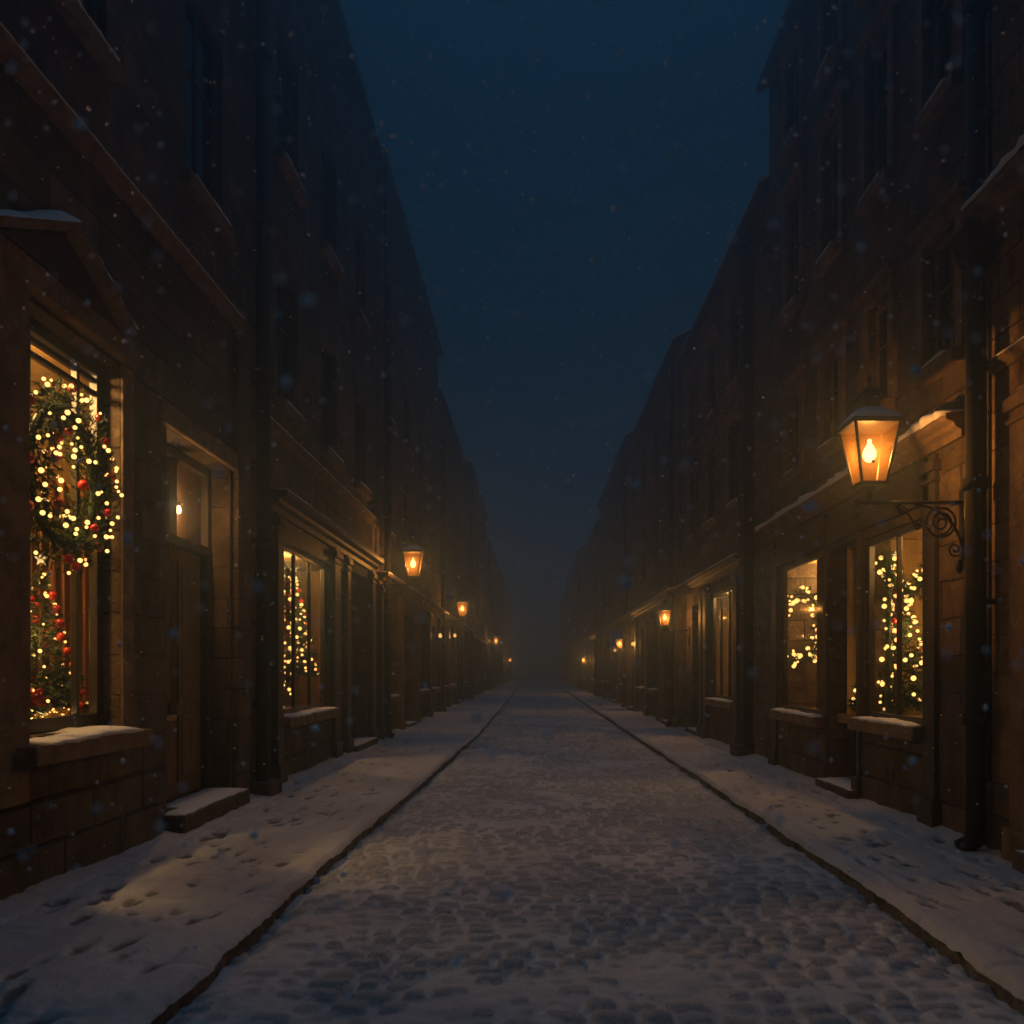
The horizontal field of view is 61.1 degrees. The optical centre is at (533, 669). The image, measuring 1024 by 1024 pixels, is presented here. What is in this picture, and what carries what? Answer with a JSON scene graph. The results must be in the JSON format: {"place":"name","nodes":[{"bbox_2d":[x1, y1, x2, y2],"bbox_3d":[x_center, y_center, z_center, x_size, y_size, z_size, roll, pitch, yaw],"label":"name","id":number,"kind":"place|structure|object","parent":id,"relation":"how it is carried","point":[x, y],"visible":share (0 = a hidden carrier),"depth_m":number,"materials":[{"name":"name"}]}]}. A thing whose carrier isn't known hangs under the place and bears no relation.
{"place":"outdoors","nodes":[
{"label":"outdoors","id":0,"kind":"place"},
{"bbox_2d":[31,687,48,717],"bbox_3d":[-3.636,0.279,6.274,0.341,0.306,0.286,0,0,0],"label":"poinsettia","id":1,"kind":"object","parent":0,"point":[34,701],"visible":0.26,"depth_m":6.25,"materials":[{"name":"plant"}]},
{"bbox_2d":[0,680,523,1023],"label":"pavement","id":2,"kind":"structure","parent":0,"point":[173,916],"depth_m":5.71,"materials":[{"name":"white snow"}]},
{"bbox_2d":[246,0,384,795],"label":"old shop house","id":3,"kind":"structure","parent":0,"point":[330,217],"depth_m":12.99,"materials":[{"name":"brown stone"}]},
{"bbox_2d":[284,563,296,694],"bbox_3d":[-3.743,-0.626,13.199,0.300,2.077,0.301,0,0,0],"label":"garland","id":4,"kind":"object","parent":3,"relation":"hanging from","point":[287,635],"visible":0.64,"depth_m":13.17,"materials":[{"name":"green plant"}]},
{"bbox_2d":[274,274,308,432],"bbox_3d":[-3.325,-4.309,11.725,0.285,1.878,1.250,0,0,0],"label":"window","id":5,"kind":"structure","parent":3,"relation":"in","point":[283,401],"depth_m":11.87,"materials":[{"name":"glass"}]},
{"bbox_2d":[274,32,308,208],"bbox_3d":[-3.325,-7.509,11.725,0.285,1.878,1.250,0,0,0],"label":"window","id":6,"kind":"structure","parent":3,"relation":"in","point":[284,101],"depth_m":11.87,"materials":[{"name":"stone"}]},
{"bbox_2d":[284,568,319,680],"bbox_3d":[-4.004,-0.787,14.532,1.084,1.926,1.029,0,0,0],"label":"christmas tree","id":7,"kind":"object","parent":3,"relation":"on","point":[301,668],"visible":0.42,"depth_m":14.46,"materials":[{"name":"green plant"}]},
{"bbox_2d":[283,544,340,727],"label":"window","id":8,"kind":"structure","parent":3,"relation":"in","point":[306,699],"depth_m":13.86,"materials":[{"name":"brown glass"}]},
{"bbox_2d":[320,345,344,471],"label":"window","id":9,"kind":"structure","parent":3,"relation":"in","point":[326,450],"depth_m":14.32,"materials":[{"name":"glass"}]},
{"bbox_2d":[320,147,344,283],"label":"window","id":10,"kind":"structure","parent":3,"relation":"in","point":[326,242],"depth_m":14.32,"materials":[{"name":"stone"}]},
{"bbox_2d":[351,576,356,736],"bbox_3d":[-3.580,-0.242,16.375,0.140,3.153,1.946,0,0,0],"label":"door","id":11,"kind":"structure","parent":3,"relation":"in","point":[353,580],"depth_m":17.25,"materials":[{"name":"brown wood"}]},
{"bbox_2d":[354,396,371,500],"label":"window","id":12,"kind":"structure","parent":3,"relation":"in","point":[361,488],"depth_m":16.92,"materials":[{"name":"stone"}]},
{"bbox_2d":[354,228,371,339],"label":"window","id":13,"kind":"structure","parent":3,"relation":"in","point":[359,315],"depth_m":16.83,"materials":[{"name":"stone"}]},
{"bbox_2d":[375,144,444,738],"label":"terraced house","id":14,"kind":"structure","parent":0,"point":[409,413],"depth_m":21.86,"materials":[{"name":"brown stone"}]},
{"bbox_2d":[391,532,396,542],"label":"window","id":15,"kind":"structure","parent":14,"relation":"in","point":[393,537],"depth_m":19.98,"materials":[{"name":"stone"}]},
{"bbox_2d":[391,416,396,431],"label":"window","id":16,"kind":"structure","parent":14,"relation":"in","point":[394,428],"depth_m":19.98,"materials":[{"name":"glass"}]},
{"bbox_2d":[391,694,400,702],"bbox_3d":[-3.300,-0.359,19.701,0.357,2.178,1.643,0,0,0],"label":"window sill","id":17,"kind":"structure","parent":14,"relation":"in","point":[394,697],"depth_m":19.89,"materials":[{"name":"stone"}]},
{"bbox_2d":[378,531,424,606],"bbox_3d":[-2.824,-2.079,18.450,0.993,1.800,0.466,0,0,0],"label":"wall lantern","id":18,"kind":"object","parent":14,"relation":"attached to","point":[412,547],"depth_m":18.41,"materials":[{"name":"metal"}]},
{"bbox_2d":[404,491,413,558],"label":"window","id":19,"kind":"structure","parent":14,"relation":"in","point":[405,494],"depth_m":23.08,"materials":[{"name":"wood"}]},
{"bbox_2d":[404,391,413,461],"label":"window","id":20,"kind":"structure","parent":14,"relation":"in","point":[409,454],"depth_m":22.90,"materials":[{"name":"glass"}]},
{"bbox_2d":[419,511,426,571],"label":"window","id":21,"kind":"structure","parent":14,"relation":"in","point":[424,567],"depth_m":25.92,"materials":[{"name":"stone"}]},
{"bbox_2d":[419,424,426,485],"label":"window","id":22,"kind":"structure","parent":14,"relation":"in","point":[421,475],"depth_m":25.92,"materials":[{"name":"stone"}]},
{"bbox_2d":[420,622,429,695],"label":"window","id":23,"kind":"structure","parent":14,"relation":"in","point":[423,691],"depth_m":26.19,"materials":[{"name":"wood"}]},
{"bbox_2d":[431,528,437,581],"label":"window","id":24,"kind":"structure","parent":14,"relation":"in","point":[433,576],"depth_m":28.97,"materials":[{"name":"stone"}]},
{"bbox_2d":[431,450,437,503],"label":"window","id":25,"kind":"structure","parent":14,"relation":"in","point":[433,496],"depth_m":28.97,"materials":[{"name":"stone"}]},
{"bbox_2d":[432,687,440,692],"bbox_3d":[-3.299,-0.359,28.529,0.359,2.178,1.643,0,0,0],"label":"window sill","id":26,"kind":"structure","parent":14,"relation":"in","point":[434,689],"depth_m":27.99,"materials":[{"name":"stone"}]},
{"bbox_2d":[438,387,471,710],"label":"terraced house","id":27,"kind":"structure","parent":0,"point":[453,473],"depth_m":35.58,"materials":[{"name":"brick"}]},
{"bbox_2d":[449,527,454,534],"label":"window","id":28,"kind":"structure","parent":27,"relation":"in","point":[451,529],"depth_m":34.86,"materials":[{"name":"stone"}]},
{"bbox_2d":[450,683,456,688],"bbox_3d":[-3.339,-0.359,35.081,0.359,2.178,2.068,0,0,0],"label":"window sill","id":29,"kind":"structure","parent":27,"relation":"in","point":[452,685],"depth_m":34.54,"materials":[{"name":"stone"}]},
{"bbox_2d":[445,590,468,624],"bbox_3d":[-2.854,-2.102,31.400,1.012,1.604,0.444,0,0,0],"label":"wall lantern","id":30,"kind":"object","parent":27,"relation":"attached to","point":[461,599],"depth_m":31.30,"materials":[{"name":"metal"}]},
{"bbox_2d":[464,456,490,698],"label":"terraced house","id":31,"kind":"structure","parent":0,"point":[477,522],"depth_m":50.21,"materials":[{"name":"brown brick"}]},
{"bbox_2d":[487,633,498,652],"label":"wall lantern","id":32,"kind":"object","parent":31,"relation":"attached to","point":[495,636],"depth_m":61.38,"materials":[{"name":"metal"}]},
{"bbox_2d":[487,539,501,689],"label":"terraced house","id":33,"kind":"structure","parent":0,"point":[493,600],"depth_m":72.08,"materials":[{"name":"brown brick"}]},
{"bbox_2d":[498,566,511,684],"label":"terraced house","id":34,"kind":"structure","parent":0,"point":[505,599],"depth_m":99.19,"materials":[{"name":"brick"}]},
{"bbox_2d":[0,0,1023,1023],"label":"falling snow","id":35,"kind":"structure","parent":0,"point":[624,582],"depth_m":1.47,"materials":[{"name":"white snow"}]},
{"bbox_2d":[512,678,557,680],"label":"ground","id":36,"kind":"structure","parent":0,"point":[526,679],"depth_m":151.45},
{"bbox_2d":[0,0,250,899],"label":"corner shop","id":37,"kind":"structure","parent":36,"relation":"on","point":[64,764],"depth_m":7.19,"materials":[{"name":"brown stone"}]},
{"bbox_2d":[31,706,70,718],"bbox_3d":[-3.601,0.340,6.251,0.153,0.154,1.069,0,0,0],"label":"string of fairy lights","id":38,"kind":"object","parent":37,"relation":"on","point":[53,712],"visible":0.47,"depth_m":6.46,"materials":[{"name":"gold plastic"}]},
{"bbox_2d":[31,555,88,713],"bbox_3d":[-3.915,-0.257,6.886,0.863,1.376,0.837,0,0,-24],"label":"christmas tree","id":39,"kind":"object","parent":37,"relation":"on","point":[57,674],"visible":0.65,"depth_m":6.88,"materials":[{"name":"green plant"}]},
{"bbox_2d":[29,372,123,575],"bbox_3d":[-3.364,-1.389,6.216,0.433,1.446,1.229,0,0,0],"label":"wreath","id":40,"kind":"object","parent":37,"relation":"attached to","point":[67,418],"visible":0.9,"depth_m":6.15,"materials":[{"name":"green plant"}]},
{"bbox_2d":[51,0,124,86],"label":"window","id":41,"kind":"structure","parent":37,"relation":"in","point":[83,22],"depth_m":6.38,"materials":[{"name":"stone"}]},
{"bbox_2d":[16,315,176,767],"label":"window","id":42,"kind":"structure","parent":37,"relation":"in","point":[76,593],"depth_m":6.82,"materials":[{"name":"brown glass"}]},
{"bbox_2d":[167,443,210,798],"bbox_3d":[-3.560,-0.451,8.615,0.140,3.453,1.626,0,0,0],"label":"door","id":43,"kind":"structure","parent":37,"relation":"in","point":[188,748],"depth_m":9.00,"materials":[{"name":"brown wood"}]},
{"bbox_2d":[181,0,234,243],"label":"window","id":44,"kind":"structure","parent":37,"relation":"in","point":[199,179],"depth_m":8.81,"materials":[{"name":"glass"}]},
{"bbox_2d":[150,680,524,1023],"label":"kerb","id":45,"kind":"structure","parent":36,"relation":"on","point":[247,942],"depth_m":5.29,"materials":[{"name":"stone"}]},
{"bbox_2d":[549,680,1023,1014],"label":"kerb","id":46,"kind":"structure","parent":36,"relation":"on","point":[1001,993],"depth_m":5.77,"materials":[{"name":"stone"}]},
{"bbox_2d":[755,0,991,844],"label":"facade","id":47,"kind":"structure","parent":36,"relation":"on","point":[874,154],"depth_m":9.61,"materials":[{"name":"brown brick"}]},
{"bbox_2d":[777,364,805,488],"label":"window","id":48,"kind":"structure","parent":47,"relation":"in","point":[789,385],"depth_m":12.25,"materials":[{"name":"stone"}]},
{"bbox_2d":[777,158,805,325],"bbox_3d":[3.702,-5.985,12.260,0.273,1.930,1.000,0,0,0],"label":"window","id":49,"kind":"structure","parent":47,"relation":"in","point":[796,179],"depth_m":12.29,"materials":[{"name":"stone"}]},
{"bbox_2d":[777,14,805,165],"bbox_3d":[3.702,-8.135,12.260,0.273,1.530,1.000,0,0,0],"label":"window","id":50,"kind":"structure","parent":47,"relation":"in","point":[796,40],"depth_m":12.21,"materials":[{"name":"stone"}]},
{"bbox_2d":[788,585,816,667],"bbox_3d":[3.998,-0.659,12.998,0.323,1.264,1.255,0,0,-17],"label":"wreath","id":51,"kind":"object","parent":47,"relation":"hanging from","point":[809,654],"visible":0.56,"depth_m":12.83,"materials":[{"name":"green plant"}]},
{"bbox_2d":[811,318,846,462],"bbox_3d":[3.702,-3.400,10.710,0.272,1.500,1.000,0,0,0],"label":"window","id":52,"kind":"structure","parent":47,"relation":"in","point":[835,337],"depth_m":10.83,"materials":[{"name":"stone"}]},
{"bbox_2d":[811,80,846,277],"bbox_3d":[3.702,-5.985,10.710,0.272,1.930,1.000,0,0,0],"label":"window","id":53,"kind":"structure","parent":47,"relation":"in","point":[825,257],"depth_m":10.81,"materials":[{"name":"stone"}]},
{"bbox_2d":[813,0,845,94],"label":"window","id":54,"kind":"structure","parent":47,"relation":"in","point":[837,18],"depth_m":10.85,"materials":[{"name":"stone"}]},
{"bbox_2d":[855,0,868,8],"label":"window","id":55,"kind":"structure","parent":47,"relation":"in","point":[859,4],"depth_m":9.60,"materials":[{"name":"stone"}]},
{"bbox_2d":[817,519,923,741],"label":"window","id":56,"kind":"structure","parent":47,"relation":"in","point":[896,725],"depth_m":9.37,"materials":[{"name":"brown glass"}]},
{"bbox_2d":[852,0,896,219],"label":"window","id":57,"kind":"structure","parent":47,"relation":"in","point":[884,14],"depth_m":9.36,"materials":[{"name":"stone"}]},
{"bbox_2d":[852,260,898,410],"bbox_3d":[3.699,-3.400,9.260,0.277,1.500,1.000,0,0,0],"label":"window","id":58,"kind":"structure","parent":47,"relation":"in","point":[885,281],"depth_m":9.34,"materials":[{"name":"stone"}]},
{"bbox_2d":[846,550,921,714],"bbox_3d":[4.238,-0.423,10.090,1.164,1.944,1.245,0,0,16],"label":"christmas tree","id":59,"kind":"object","parent":47,"relation":"on","point":[911,692],"visible":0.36,"depth_m":9.95,"materials":[{"name":"green plant"}]},
{"bbox_2d":[877,548,895,713],"bbox_3d":[3.978,-0.425,9.719,0.240,1.925,0.241,0,0,0],"label":"garland","id":60,"kind":"object","parent":47,"relation":"hanging from","point":[888,607],"visible":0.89,"depth_m":9.70,"materials":[{"name":"green plant"}]},
{"bbox_2d":[875,551,921,602],"bbox_3d":[3.981,-1.041,9.158,0.339,0.679,1.570,0,0,0],"label":"garland","id":61,"kind":"object","parent":47,"relation":"attached to","point":[913,589],"visible":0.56,"depth_m":9.27,"materials":[{"name":"green plant"}]},
{"bbox_2d":[835,373,964,573],"bbox_3d":[3.184,-1.677,7.400,1.072,1.714,0.444,0,0,0],"label":"wall lantern","id":62,"kind":"object","parent":47,"relation":"attached to","point":[870,416],"depth_m":7.38,"materials":[{"name":"metal"}]},
{"bbox_2d":[907,180,964,390],"bbox_3d":[3.700,-3.400,7.830,0.277,1.500,1.000,0,0,0],"label":"window","id":63,"kind":"structure","parent":47,"relation":"in","point":[949,278],"depth_m":7.93,"materials":[{"name":"wood"}]},
{"bbox_2d":[910,0,964,141],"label":"window","id":64,"kind":"structure","parent":47,"relation":"in","point":[949,41],"depth_m":8.00,"materials":[{"name":"stone"}]},
{"bbox_2d":[557,586,567,683],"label":"terraced house","id":65,"kind":"structure","parent":0,"point":[563,637],"depth_m":106.30,"materials":[{"name":"brown brick"}]},
{"bbox_2d":[340,0,788,677],"label":"sky","id":66,"kind":"structure","parent":0,"point":[484,220],"materials":[{"name":"blue"}]},
{"bbox_2d":[566,545,585,687],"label":"terraced house","id":67,"kind":"structure","parent":0,"point":[573,580],"depth_m":78.74,"materials":[{"name":"brick"}]},
{"bbox_2d":[577,518,600,695],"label":"terraced house","id":68,"kind":"structure","parent":0,"point":[590,607],"depth_m":55.13,"materials":[{"name":"brick"}]},
{"bbox_2d":[166,680,1023,1023],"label":"road","id":69,"kind":"structure","parent":0,"point":[542,838],"depth_m":5.35,"materials":[{"name":"grey stone"}]},
{"bbox_2d":[597,429,633,706],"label":"terraced house","id":70,"kind":"structure","parent":0,"point":[614,505],"depth_m":39.91,"materials":[{"name":"brown brick"}]},
{"bbox_2d":[613,566,617,604],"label":"window","id":71,"kind":"structure","parent":70,"relation":"in","point":[615,602],"depth_m":39.40,"materials":[{"name":"stone"}]},
{"bbox_2d":[613,509,617,547],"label":"window","id":72,"kind":"structure","parent":70,"relation":"in","point":[616,542],"depth_m":39.40,"materials":[{"name":"stone"}]},
{"bbox_2d":[623,326,691,727],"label":"terraced house","id":73,"kind":"structure","parent":0,"point":[649,688],"depth_m":25.75,"materials":[{"name":"brown brick"}]},
{"bbox_2d":[616,631,633,659],"bbox_3d":[3.377,-0.899,32.000,0.686,1.059,0.293,0,0,0],"label":"wall lantern","id":74,"kind":"object","parent":73,"relation":"attached to","point":[621,638],"depth_m":31.96,"materials":[{"name":"metal"}]},
{"bbox_2d":[629,544,634,590],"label":"window","id":75,"kind":"structure","parent":73,"relation":"in","point":[632,586],"depth_m":32.50,"materials":[{"name":"stone"}]},
{"bbox_2d":[629,474,634,521],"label":"window","id":76,"kind":"structure","parent":73,"relation":"in","point":[632,516],"depth_m":32.44,"materials":[{"name":"stone"}]},
{"bbox_2d":[636,686,643,691],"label":"window","id":77,"kind":"structure","parent":73,"relation":"in","point":[639,688],"depth_m":28.90,"materials":[{"name":"stone"}]},
{"bbox_2d":[638,532,645,582],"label":"window","id":78,"kind":"structure","parent":73,"relation":"in","point":[642,578],"depth_m":29.60,"materials":[{"name":"stone"}]},
{"bbox_2d":[638,455,645,507],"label":"window","id":79,"kind":"structure","parent":73,"relation":"in","point":[643,499],"depth_m":29.52,"materials":[{"name":"stone"}]},
{"bbox_2d":[647,623,656,694],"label":"window","id":80,"kind":"structure","parent":73,"relation":"in","point":[653,691],"depth_m":26.88,"materials":[{"name":"wood"}]},
{"bbox_2d":[649,515,657,573],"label":"window","id":81,"kind":"structure","parent":73,"relation":"in","point":[653,569],"depth_m":26.63,"materials":[{"name":"stone"}]},
{"bbox_2d":[649,430,657,489],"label":"window","id":82,"kind":"structure","parent":73,"relation":"in","point":[655,480],"depth_m":26.59,"materials":[{"name":"stone"}]},
{"bbox_2d":[664,495,673,562],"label":"window","id":83,"kind":"structure","parent":73,"relation":"in","point":[665,557],"depth_m":23.38,"materials":[{"name":"stone"}]},
{"bbox_2d":[664,399,673,468],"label":"window","id":84,"kind":"structure","parent":73,"relation":"in","point":[665,463],"depth_m":23.38,"materials":[{"name":"stone"}]},
{"bbox_2d":[673,174,768,757],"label":"eaved house","id":85,"kind":"structure","parent":0,"point":[736,709],"depth_m":16.40,"materials":[{"name":"stone"}]},
{"bbox_2d":[657,597,689,644],"bbox_3d":[3.370,-1.167,20.700,0.780,1.155,0.320,0,0,0],"label":"wall lantern","id":86,"kind":"object","parent":85,"relation":"attached to","point":[664,607],"depth_m":20.66,"materials":[{"name":"metal"}]},
{"bbox_2d":[685,458,698,545],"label":"window","id":87,"kind":"structure","parent":85,"relation":"in","point":[692,538],"depth_m":20.13,"materials":[{"name":"stone"}]},
{"bbox_2d":[685,361,698,452],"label":"window","id":88,"kind":"structure","parent":85,"relation":"in","point":[693,371],"depth_m":20.14,"materials":[{"name":"stone"}]},
{"bbox_2d":[703,431,719,530],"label":"window","id":89,"kind":"structure","parent":85,"relation":"in","point":[713,440],"depth_m":17.92,"materials":[{"name":"wood"}]},
{"bbox_2d":[703,322,719,427],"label":"window","id":90,"kind":"structure","parent":85,"relation":"in","point":[711,337],"depth_m":17.91,"materials":[{"name":"glass"}]},
{"bbox_2d":[716,603,716,693],"bbox_3d":[4.000,-0.081,19.800,0.140,2.833,1.196,0,0,0],"label":"door","id":91,"kind":"structure","parent":85,"relation":"in","point":[716,603],"depth_m":19.21,"materials":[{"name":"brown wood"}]},
{"bbox_2d":[704,586,731,709],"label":"window","id":92,"kind":"structure","parent":85,"relation":"in","point":[723,698],"depth_m":18.11,"materials":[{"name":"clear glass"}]},
{"bbox_2d":[723,400,738,513],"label":"window","id":93,"kind":"structure","parent":85,"relation":"in","point":[732,415],"depth_m":16.35,"materials":[{"name":"stone"}]},
{"bbox_2d":[723,277,738,397],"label":"window","id":94,"kind":"structure","parent":85,"relation":"in","point":[733,295],"depth_m":16.32,"materials":[{"name":"stone"}]},
{"bbox_2d":[550,680,1023,1000],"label":"pavement","id":95,"kind":"structure","parent":0,"point":[976,918],"depth_m":7.07,"materials":[{"name":"white snow"}]},
{"bbox_2d":[949,0,1023,873],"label":"stone house","id":96,"kind":"structure","parent":0,"point":[979,240],"depth_m":6.90,"materials":[{"name":"stone"}]}
]}

